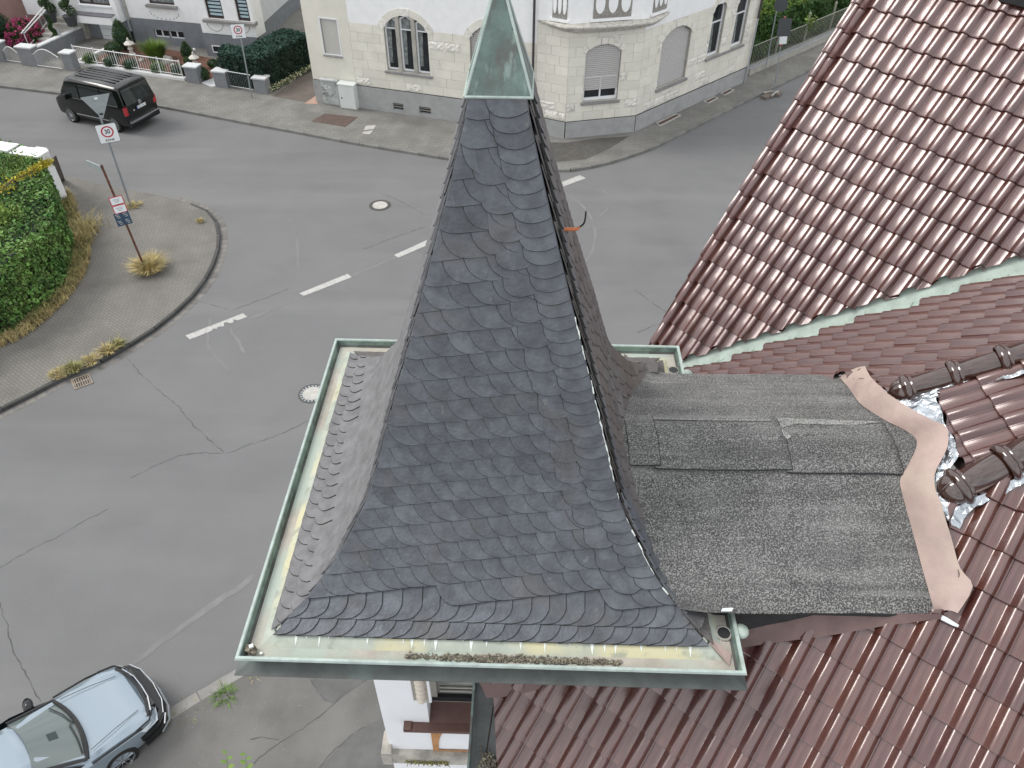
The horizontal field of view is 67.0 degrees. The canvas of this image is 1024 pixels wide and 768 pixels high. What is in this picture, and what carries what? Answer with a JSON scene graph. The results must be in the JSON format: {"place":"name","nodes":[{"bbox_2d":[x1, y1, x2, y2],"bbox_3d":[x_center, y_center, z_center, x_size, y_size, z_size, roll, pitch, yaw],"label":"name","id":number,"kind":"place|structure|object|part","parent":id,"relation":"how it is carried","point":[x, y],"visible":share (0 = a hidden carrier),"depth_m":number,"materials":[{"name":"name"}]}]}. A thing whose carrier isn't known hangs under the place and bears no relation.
{"place":"outdoors","nodes":[
{"label":"outdoors","id":0,"kind":"place"},
{"bbox_2d":[0,176,220,412],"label":"pavement corner","id":1,"kind":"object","parent":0,"point":[108,298],"visible":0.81,"depth_m":27.22,"materials":[{"name":"concrete"}]},
{"bbox_2d":[0,141,66,204],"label":"white garden wall","id":2,"kind":"structure","parent":1,"relation":"on","point":[56,173],"depth_m":30.66,"materials":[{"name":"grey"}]},
{"bbox_2d":[0,138,74,334],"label":"ivy hedge","id":3,"kind":"object","parent":1,"relation":"on","point":[35,255],"visible":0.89,"depth_m":26.42,"materials":[{"name":"green plant"}]},
{"bbox_2d":[0,144,55,232],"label":"yellow conifer","id":4,"kind":"object","parent":3,"relation":"on","point":[41,165],"visible":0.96,"depth_m":28.04,"materials":[{"name":"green plant"}]},
{"bbox_2d":[0,186,93,346],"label":"dry grass strip","id":5,"kind":"object","parent":1,"relation":"on","point":[10,336],"visible":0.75,"depth_m":26.55,"materials":[{"name":"beige plant"}]},
{"bbox_2d":[48,364,73,379],"bbox_3d":[-13.936,-0.352,23.823,0.784,0.109,0.856,32,51,30],"label":"grass tuft","id":6,"kind":"object","parent":1,"relation":"on","point":[56,371],"visible":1,"depth_m":23.82,"materials":[{"name":"beige plant"}]},
{"bbox_2d":[54,358,85,375],"bbox_3d":[-13.570,-0.524,23.927,1.084,0.228,0.925,-29,50,-28],"label":"grass tuft","id":7,"kind":"object","parent":1,"relation":"on","point":[72,365],"visible":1,"depth_m":23.97,"materials":[{"name":"plant"}]},
{"bbox_2d":[62,208,109,254],"bbox_3d":[-16.554,-5.613,29.159,2.207,0.695,4.163,0,42,0],"label":"dry grass clump","id":8,"kind":"object","parent":1,"relation":"on","point":[82,229],"visible":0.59,"depth_m":29.54,"materials":[{"name":"beige plant"}]},
{"bbox_2d":[79,350,101,366],"bbox_3d":[-13.198,-0.751,24.247,0.846,0.136,0.871,0,42,0],"label":"grass tuft","id":9,"kind":"object","parent":1,"relation":"on","point":[93,355],"visible":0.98,"depth_m":24.32,"materials":[{"name":"beige plant"}]},
{"bbox_2d":[90,338,121,357],"bbox_3d":[-12.900,-1.079,24.563,0.928,0.199,1.007,21,46,21],"label":"grass tuft","id":10,"kind":"object","parent":1,"relation":"on","point":[105,349],"visible":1,"depth_m":24.59,"materials":[{"name":"beige plant"}]},
{"bbox_2d":[81,93,131,205],"bbox_3d":[-15.356,-8.943,29.982,0.998,4.532,0.149,-16,45,-18],"label":"sign post","id":11,"kind":"object","parent":1,"relation":"on","point":[108,133],"visible":1,"depth_m":29.23,"materials":[{"name":"metal"}]},
{"bbox_2d":[86,160,143,262],"bbox_3d":[-13.530,-5.753,26.723,0.740,4.212,0.459,25,48,25],"label":"street sign post","id":12,"kind":"object","parent":1,"relation":"on","point":[121,215],"visible":1,"depth_m":26.41,"materials":[{"name":"metal"}]},
{"bbox_2d":[107,333,127,350],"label":"grass tuft","id":13,"kind":"object","parent":1,"relation":"on","point":[119,341],"visible":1,"depth_m":24.83,"materials":[{"name":"plant"}]},
{"bbox_2d":[126,199,144,208],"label":"grass tuft","id":14,"kind":"object","parent":1,"relation":"on","point":[133,203],"visible":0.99,"depth_m":31.50,"materials":[{"name":"beige plant"}]},
{"bbox_2d":[124,247,170,276],"bbox_3d":[-13.130,-4.356,27.976,1.942,0.460,1.980,-16,45,-17],"label":"grass tuft","id":15,"kind":"object","parent":1,"relation":"on","point":[152,264],"visible":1,"depth_m":27.90,"materials":[{"name":"beige plant"}]},
{"bbox_2d":[194,217,205,222],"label":"grass tuft","id":16,"kind":"object","parent":1,"relation":"on","point":[199,220],"visible":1,"depth_m":30.55,"materials":[{"name":"beige plant"}]},
{"bbox_2d":[268,63,311,90],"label":"flower border","id":17,"kind":"object","parent":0,"point":[291,77],"visible":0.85,"depth_m":41.20,"materials":[{"name":"green plant"}]},
{"bbox_2d":[0,72,808,723],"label":"road","id":18,"kind":"structure","parent":0,"point":[144,484],"depth_m":24.70,"materials":[{"name":"grey asphalt"}]},
{"bbox_2d":[70,373,92,389],"bbox_3d":[-13.211,-0.079,23.764,0.540,0.035,0.540,-25,48,-26],"label":"street drain","id":19,"kind":"object","parent":18,"relation":"on","point":[81,381],"visible":1,"depth_m":23.76,"materials":[{"name":"brown"}]},
{"bbox_2d":[0,664,170,767],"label":"parked car","id":20,"kind":"object","parent":18,"relation":"on","point":[114,716],"visible":1,"depth_m":15.04,"materials":[{"name":"silver metal"}]},
{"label":"side window","id":21,"kind":"part","parent":20,"relation":"part of","materials":[{"name":"black glass"}]},
{"bbox_2d":[56,66,159,131],"bbox_3d":[-19.595,-13.798,37.179,4.600,2.238,2.396,16,45,17],"label":"black van","id":22,"kind":"object","parent":18,"relation":"on","point":[131,102],"visible":0.86,"depth_m":36.34,"materials":[{"name":"black paint"}]},
{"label":"front side window","id":23,"kind":"part","parent":22,"relation":"part of","materials":[{"name":"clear glass"}]},
{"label":"side window","id":24,"kind":"part","parent":22,"relation":"part of","materials":[{"name":"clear glass"}]},
{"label":"side window","id":25,"kind":"part","parent":22,"relation":"part of","materials":[{"name":"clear glass"}]},
{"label":"rear window","id":26,"kind":"part","parent":22,"relation":"part of","materials":[{"name":"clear glass"}]},
{"bbox_2d":[298,384,319,402],"bbox_3d":[-6.047,0.285,23.423,0.852,0.016,0.852,0,42,0],"label":"manhole cover","id":27,"kind":"object","parent":18,"relation":"on","point":[308,394],"visible":0.76,"depth_m":23.41,"materials":[{"name":"metal"}]},
{"bbox_2d":[369,200,390,210],"bbox_3d":[-5.434,-7.362,31.846,0.895,0.016,0.895,0,42,0],"label":"manhole cover","id":28,"kind":"object","parent":18,"relation":"on","point":[379,205],"visible":1,"depth_m":31.81,"materials":[{"name":"metal"}]},
{"bbox_2d":[760,16,791,99],"bbox_3d":[13.548,-16.495,39.150,1.391,3.897,0.656,-18,45,-19],"label":"temporary sign post","id":29,"kind":"object","parent":18,"relation":"on","point":[784,28],"visible":1,"depth_m":38.48,"materials":[{"name":"metal"}]},
{"bbox_2d":[0,0,834,171],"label":"pavement","id":30,"kind":"structure","parent":0,"point":[293,106],"depth_m":38.63,"materials":[{"name":"grey concrete"}]},
{"bbox_2d":[0,39,10,61],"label":"gate pillar","id":31,"kind":"structure","parent":30,"relation":"on","point":[3,58],"depth_m":43.05,"materials":[{"name":"white concrete"}]},
{"bbox_2d":[3,46,20,62],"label":"bar gate","id":32,"kind":"structure","parent":31,"relation":"attached to","point":[11,53],"depth_m":42.83,"materials":[{"name":"white metal"}]},
{"bbox_2d":[0,13,10,38],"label":"shrub","id":33,"kind":"object","parent":30,"relation":"on","point":[3,22],"visible":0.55,"depth_m":45.05,"materials":[{"name":"green plant"}]},
{"bbox_2d":[0,0,43,40],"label":"pink outbuilding","id":34,"kind":"structure","parent":30,"relation":"on","point":[9,9],"depth_m":46.41,"materials":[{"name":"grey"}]},
{"bbox_2d":[4,16,44,46],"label":"hydrangea","id":35,"kind":"object","parent":30,"relation":"on","point":[13,35],"visible":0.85,"depth_m":44.77,"materials":[{"name":"pink plant"}]},
{"bbox_2d":[13,43,42,66],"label":"gate pillar","id":36,"kind":"structure","parent":30,"relation":"on","point":[25,52],"depth_m":42.41,"materials":[{"name":"white concrete"}]},
{"bbox_2d":[33,49,62,68],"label":"bar gate","id":37,"kind":"structure","parent":36,"relation":"attached to","point":[47,59],"depth_m":42.19,"materials":[{"name":"white metal"}]},
{"bbox_2d":[21,7,46,43],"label":"handrail","id":38,"kind":"object","parent":30,"relation":"on","point":[23,32],"visible":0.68,"depth_m":44.21,"materials":[{"name":"white metal"}]},
{"bbox_2d":[45,14,57,37],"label":"spiral topiary","id":39,"kind":"object","parent":30,"relation":"on","point":[52,29],"visible":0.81,"depth_m":44.12,"materials":[{"name":"green plant"}]},
{"bbox_2d":[37,26,85,58],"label":"ramp wall","id":40,"kind":"structure","parent":30,"relation":"on","point":[62,41],"depth_m":44.50,"materials":[{"name":"grey concrete"}]},
{"bbox_2d":[32,17,91,43],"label":"garden steps","id":41,"kind":"structure","parent":30,"relation":"on","point":[60,24],"depth_m":45.47,"materials":[{"name":"concrete"}]},
{"bbox_2d":[37,0,56,22],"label":"spiral topiary","id":42,"kind":"object","parent":41,"relation":"on","point":[50,12],"visible":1,"depth_m":44.61,"materials":[{"name":"green"}]},
{"bbox_2d":[57,49,80,70],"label":"gate pillar","id":43,"kind":"structure","parent":30,"relation":"on","point":[69,59],"depth_m":42.01,"materials":[{"name":"white concrete"}]},
{"bbox_2d":[82,52,98,64],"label":"shrub","id":44,"kind":"object","parent":30,"relation":"on","point":[88,59],"visible":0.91,"depth_m":42.57,"materials":[{"name":"green plant"}]},
{"bbox_2d":[103,55,119,66],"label":"shrub","id":45,"kind":"object","parent":30,"relation":"on","point":[107,62],"visible":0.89,"depth_m":42.28,"materials":[{"name":"green plant"}]},
{"bbox_2d":[104,41,122,55],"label":"shrub","id":46,"kind":"object","parent":30,"relation":"on","point":[112,46],"visible":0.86,"depth_m":43.58,"materials":[{"name":"green plant"}]},
{"bbox_2d":[111,18,131,49],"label":"shrub","id":47,"kind":"object","parent":30,"relation":"on","point":[121,34],"visible":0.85,"depth_m":43.91,"materials":[{"name":"green plant"}]},
{"bbox_2d":[123,38,135,55],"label":"stone lantern","id":48,"kind":"object","parent":30,"relation":"on","point":[128,43],"visible":0.96,"depth_m":43.68,"materials":[{"name":"white stone"}]},
{"bbox_2d":[122,57,138,69],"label":"shrub","id":49,"kind":"object","parent":30,"relation":"on","point":[127,64],"visible":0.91,"depth_m":41.99,"materials":[{"name":"green plant"}]},
{"bbox_2d":[78,48,185,80],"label":"white kerb wall","id":50,"kind":"structure","parent":30,"relation":"on","point":[150,73],"depth_m":41.99,"materials":[{"name":"white paint"}]},
{"bbox_2d":[71,44,182,76],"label":"bar fence","id":51,"kind":"object","parent":50,"relation":"on","point":[156,58],"visible":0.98,"depth_m":41.74,"materials":[{"name":"white metal"}]},
{"bbox_2d":[136,35,169,62],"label":"grass tuft","id":52,"kind":"object","parent":30,"relation":"on","point":[155,48],"visible":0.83,"depth_m":43.00,"materials":[{"name":"green plant"}]},
{"bbox_2d":[149,61,166,72],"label":"shrub","id":53,"kind":"object","parent":30,"relation":"on","point":[156,69],"visible":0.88,"depth_m":41.65,"materials":[{"name":"green plant"}]},
{"bbox_2d":[22,0,300,56],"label":"white villa","id":54,"kind":"object","parent":30,"relation":"on","point":[210,32],"visible":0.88,"depth_m":44.26,"materials":[{"name":"white plaster"},{"name":"glass"},{"name":"dark glass"}]},
{"bbox_2d":[58,0,77,26],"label":"spiral topiary","id":55,"kind":"object","parent":54,"relation":"on","point":[70,19],"visible":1,"depth_m":44.18,"materials":[{"name":"grey"}]},
{"bbox_2d":[79,0,109,5],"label":"window","id":56,"kind":"structure","parent":54,"relation":"in","point":[98,2],"depth_m":44.16,"materials":[{"name":"white glass"}]},
{"bbox_2d":[99,25,113,38],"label":"garage door","id":57,"kind":"structure","parent":54,"relation":"in","point":[106,30],"depth_m":45.76,"materials":[{"name":"white metal"}]},
{"bbox_2d":[149,0,174,4],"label":"window","id":58,"kind":"structure","parent":54,"relation":"in","point":[170,2],"depth_m":43.84,"materials":[{"name":"white glass"}]},
{"bbox_2d":[155,29,169,36],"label":"window","id":59,"kind":"structure","parent":54,"relation":"in","point":[161,33],"depth_m":45.08,"materials":[{"name":"white glass"}]},
{"bbox_2d":[169,31,184,38],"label":"window","id":60,"kind":"structure","parent":54,"relation":"in","point":[174,34],"depth_m":44.93,"materials":[{"name":"white glass"}]},
{"bbox_2d":[205,0,223,18],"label":"window","id":61,"kind":"structure","parent":54,"relation":"in","point":[214,8],"depth_m":42.36,"materials":[{"name":"white glass"}]},
{"bbox_2d":[211,45,219,52],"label":"cellar window","id":62,"kind":"structure","parent":54,"relation":"in","point":[214,47],"depth_m":43.66,"materials":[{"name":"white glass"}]},
{"bbox_2d":[235,0,250,20],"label":"window","id":63,"kind":"structure","parent":54,"relation":"in","point":[241,5],"depth_m":42.02,"materials":[{"name":"white glass"}]},
{"bbox_2d":[161,55,173,64],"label":"garden rock","id":64,"kind":"object","parent":30,"relation":"on","point":[167,57],"visible":0.73,"depth_m":42.97,"materials":[{"name":"grey stone"}]},
{"bbox_2d":[169,63,184,75],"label":"shrub","id":65,"kind":"object","parent":30,"relation":"on","point":[176,69],"visible":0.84,"depth_m":41.39,"materials":[{"name":"green plant"}]},
{"bbox_2d":[180,41,193,56],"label":"shrub","id":66,"kind":"object","parent":30,"relation":"on","point":[185,50],"visible":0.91,"depth_m":43.33,"materials":[{"name":"green plant"}]},
{"bbox_2d":[183,56,192,62],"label":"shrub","id":67,"kind":"object","parent":30,"relation":"on","point":[186,59],"visible":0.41,"depth_m":42.65,"materials":[{"name":"green plant"}]},
{"bbox_2d":[181,62,203,83],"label":"gate pillar","id":68,"kind":"structure","parent":30,"relation":"on","point":[192,71],"depth_m":40.80,"materials":[{"name":"white concrete"}]},
{"bbox_2d":[188,51,198,62],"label":"stone lantern","id":69,"kind":"object","parent":68,"relation":"on","point":[193,57],"visible":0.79,"depth_m":42.10,"materials":[{"name":"white stone"}]},
{"bbox_2d":[200,66,210,79],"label":"shrub","id":70,"kind":"object","parent":30,"relation":"on","point":[205,74],"visible":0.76,"depth_m":41.12,"materials":[{"name":"green plant"}]},
{"bbox_2d":[206,59,215,67],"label":"shrub","id":71,"kind":"object","parent":30,"relation":"on","point":[210,62],"visible":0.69,"depth_m":42.47,"materials":[{"name":"green plant"}]},
{"bbox_2d":[214,58,219,67],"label":"shrub","id":72,"kind":"object","parent":30,"relation":"on","point":[217,63],"visible":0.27,"depth_m":41.91,"materials":[{"name":"green plant"}]},
{"bbox_2d":[210,67,231,87],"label":"gate pillar","id":73,"kind":"structure","parent":30,"relation":"on","point":[221,77],"depth_m":40.34,"materials":[{"name":"white concrete"}]},
{"bbox_2d":[226,71,252,89],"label":"bar fence","id":74,"kind":"object","parent":30,"relation":"on","point":[238,78],"visible":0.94,"depth_m":40.06,"materials":[{"name":"metal"}]},
{"bbox_2d":[230,23,252,97],"bbox_3d":[-13.268,-16.006,38.450,0.678,3.623,0.126,-12,44,-14],"label":"sign post","id":75,"kind":"object","parent":30,"relation":"on","point":[237,31],"visible":1,"depth_m":37.51,"materials":[{"name":"metal"}]},
{"bbox_2d":[251,74,270,93],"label":"gate pillar","id":76,"kind":"structure","parent":30,"relation":"on","point":[261,84],"depth_m":39.78,"materials":[{"name":"white concrete"}]},
{"bbox_2d":[217,28,309,88],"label":"conifer hedge","id":77,"kind":"object","parent":30,"relation":"on","point":[279,54],"visible":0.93,"depth_m":40.53,"materials":[{"name":"green plant"}]},
{"bbox_2d":[319,77,340,105],"bbox_3d":[-9.055,-14.531,38.664,1.020,1.430,0.202,12,44,13],"label":"utility cabinet","id":78,"kind":"object","parent":30,"relation":"on","point":[329,90],"visible":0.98,"depth_m":38.53,"materials":[{"name":"grey plastic"}]},
{"bbox_3d":[-9.079,-14.498,38.591,0.870,1.080,0.042,12,44,13],"label":"door","id":79,"kind":"part","parent":78,"relation":"part of","materials":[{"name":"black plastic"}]},
{"bbox_2d":[312,114,357,126],"bbox_3d":[-8.652,-12.939,37.798,1.869,0.022,1.200,14,44,14],"label":"paving patch","id":80,"kind":"object","parent":30,"relation":"on","point":[339,120],"visible":1,"depth_m":37.73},
{"bbox_2d":[336,80,359,109],"bbox_3d":[-8.109,-14.248,38.374,0.920,1.410,0.402,12,44,13],"label":"utility cabinet","id":81,"kind":"object","parent":30,"relation":"on","point":[348,94],"visible":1,"depth_m":38.16,"materials":[{"name":"grey plastic"}]},
{"bbox_3d":[-8.163,-14.151,38.230,0.770,1.060,0.042,12,44,13],"label":"door","id":82,"kind":"part","parent":81,"relation":"part of","materials":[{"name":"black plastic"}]},
{"bbox_2d":[300,0,762,138],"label":"cream house","id":83,"kind":"structure","parent":30,"relation":"on","point":[590,60],"depth_m":35.92,"materials":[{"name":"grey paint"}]},
{"bbox_2d":[318,17,342,56],"bbox_3d":[-8.655,-16.550,36.882,1.007,1.716,0.035,12,44,13],"label":"window frame","id":84,"kind":"structure","parent":83,"relation":"in","point":[318,17],"depth_m":36.87,"materials":[{"name":"white paint"}]},
{"bbox_2d":[385,18,398,69],"bbox_3d":[-5.617,-16.024,36.317,0.591,2.430,0.067,12,44,13],"label":"window","id":85,"kind":"structure","parent":83,"relation":"in","point":[394,65],"depth_m":36.51,"materials":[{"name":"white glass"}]},
{"bbox_2d":[394,103,403,108],"bbox_3d":[-5.558,-13.756,38.230,0.562,0.340,0.070,12,44,13],"label":"cellar window","id":86,"kind":"structure","parent":83,"relation":"in","point":[400,106],"depth_m":38.25,"materials":[{"name":"black metal"}]},
{"bbox_2d":[399,16,413,71],"bbox_3d":[-4.872,-15.890,36.120,0.611,2.505,0.067,12,44,13],"label":"window","id":87,"kind":"structure","parent":83,"relation":"in","point":[410,66],"depth_m":36.27,"materials":[{"name":"white glass"}]},
{"bbox_2d":[415,22,429,73],"bbox_3d":[-4.107,-15.696,35.968,0.635,2.430,0.067,12,44,13],"label":"window","id":88,"kind":"structure","parent":83,"relation":"in","point":[426,68],"depth_m":36.17,"materials":[{"name":"white glass"}]},
{"bbox_2d":[420,107,430,112],"bbox_3d":[-4.207,-13.463,37.917,0.621,0.340,0.070,12,44,13],"label":"cellar window","id":89,"kind":"structure","parent":83,"relation":"in","point":[423,109],"depth_m":37.95,"materials":[{"name":"black metal"}]},
{"bbox_2d":[583,47,620,100],"bbox_3d":[4.008,-14.055,34.787,1.648,2.515,0.069,-9,43,-10],"label":"window","id":90,"kind":"structure","parent":83,"relation":"in","point":[611,92],"depth_m":35.47,"materials":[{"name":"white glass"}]},
{"bbox_2d":[706,3,724,56],"bbox_3d":[9.831,-17.294,37.605,1.041,2.537,0.069,-32,51,-31],"label":"window","id":91,"kind":"structure","parent":83,"relation":"in","point":[718,15],"depth_m":37.73,"materials":[{"name":"white glass"}]},
{"bbox_2d":[730,0,747,46],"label":"window","id":92,"kind":"structure","parent":83,"relation":"in","point":[741,11],"depth_m":38.86,"materials":[{"name":"white glass"}]},
{"bbox_2d":[656,113,680,125],"bbox_3d":[7.631,-12.943,37.894,0.370,0.058,1.747,34,52,31],"label":"cellar grate","id":93,"kind":"object","parent":30,"relation":"on","point":[667,119],"visible":1,"depth_m":37.86,"materials":[{"name":"metal"}]},
{"bbox_2d":[703,96,717,103],"bbox_3d":[10.208,-14.593,39.729,0.344,0.058,0.964,33,51,30],"label":"cellar grate","id":94,"kind":"object","parent":30,"relation":"on","point":[710,100],"visible":1,"depth_m":39.70,"materials":[{"name":"metal"}]},
{"bbox_2d":[720,88,733,95],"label":"cellar grate","id":95,"kind":"object","parent":30,"relation":"on","point":[727,91],"visible":1,"depth_m":40.48,"materials":[{"name":"metal"}]},
{"bbox_2d":[764,0,787,74],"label":"sign post","id":96,"kind":"object","parent":30,"relation":"on","point":[780,5],"visible":1,"depth_m":40.04,"materials":[{"name":"metal"}]},
{"bbox_2d":[747,28,835,75],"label":"garden wall","id":97,"kind":"structure","parent":30,"relation":"on","point":[792,51],"depth_m":44.15,"materials":[{"name":"grey concrete"}]},
{"bbox_2d":[751,7,847,64],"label":"iron fence","id":98,"kind":"object","parent":97,"relation":"on","point":[798,35],"visible":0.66,"depth_m":44.19,"materials":[{"name":"black metal"}]},
{"bbox_2d":[801,10,816,31],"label":"climbing shoot","id":99,"kind":"object","parent":98,"relation":"attached to","point":[809,21],"visible":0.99,"depth_m":44.08,"materials":[{"name":"green plant"}]},
{"bbox_2d":[803,11,811,40],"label":"fence post","id":100,"kind":"object","parent":97,"relation":"on","point":[810,13],"visible":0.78,"depth_m":44.77,"materials":[{"name":"grey metal"}]},
{"bbox_2d":[750,0,850,61],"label":"green hedge","id":101,"kind":"object","parent":30,"relation":"on","point":[797,11],"visible":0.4,"depth_m":44.69,"materials":[{"name":"green plant"}]},
{"bbox_2d":[828,1,837,30],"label":"fence post","id":102,"kind":"object","parent":30,"relation":"on","point":[835,6],"visible":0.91,"depth_m":46.10,"materials":[{"name":"grey metal"}]},
{"bbox_2d":[120,410,955,767],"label":"pavement","id":103,"kind":"structure","parent":0,"point":[298,722],"depth_m":15.84,"materials":[{"name":"concrete"}]},
{"bbox_2d":[170,696,202,725],"bbox_3d":[-6.744,6.827,16.096,0.745,0.142,0.729,0,42,0],"label":"grass tuft","id":104,"kind":"object","parent":103,"relation":"on","point":[187,716],"visible":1,"depth_m":16.00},
{"bbox_2d":[204,680,240,710],"bbox_3d":[-6.089,6.577,16.322,0.840,0.214,0.749,0,42,0],"label":"grass tuft","id":105,"kind":"object","parent":103,"relation":"on","point":[221,691],"visible":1,"depth_m":16.34,"materials":[{"name":"green plant"}]},
{"bbox_2d":[221,750,252,767],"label":"young shoots","id":106,"kind":"object","parent":103,"relation":"on","point":[241,761],"visible":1,"depth_m":13.31,"materials":[{"name":"green plant"}]},
{"bbox_2d":[234,0,1023,767],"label":"corner house","id":107,"kind":"structure","parent":103,"relation":"on","point":[530,516],"depth_m":5.91,"materials":[{"name":"black stone"}]},
{"bbox_2d":[430,681,472,701],"bbox_3d":[0.063,2.437,7.092,1.741,2.144,0.055,1,42,1],"label":"window","id":108,"kind":"structure","parent":107,"relation":"in","point":[440,691],"depth_m":7.68,"materials":[{"name":"grey glass"}]}
]}

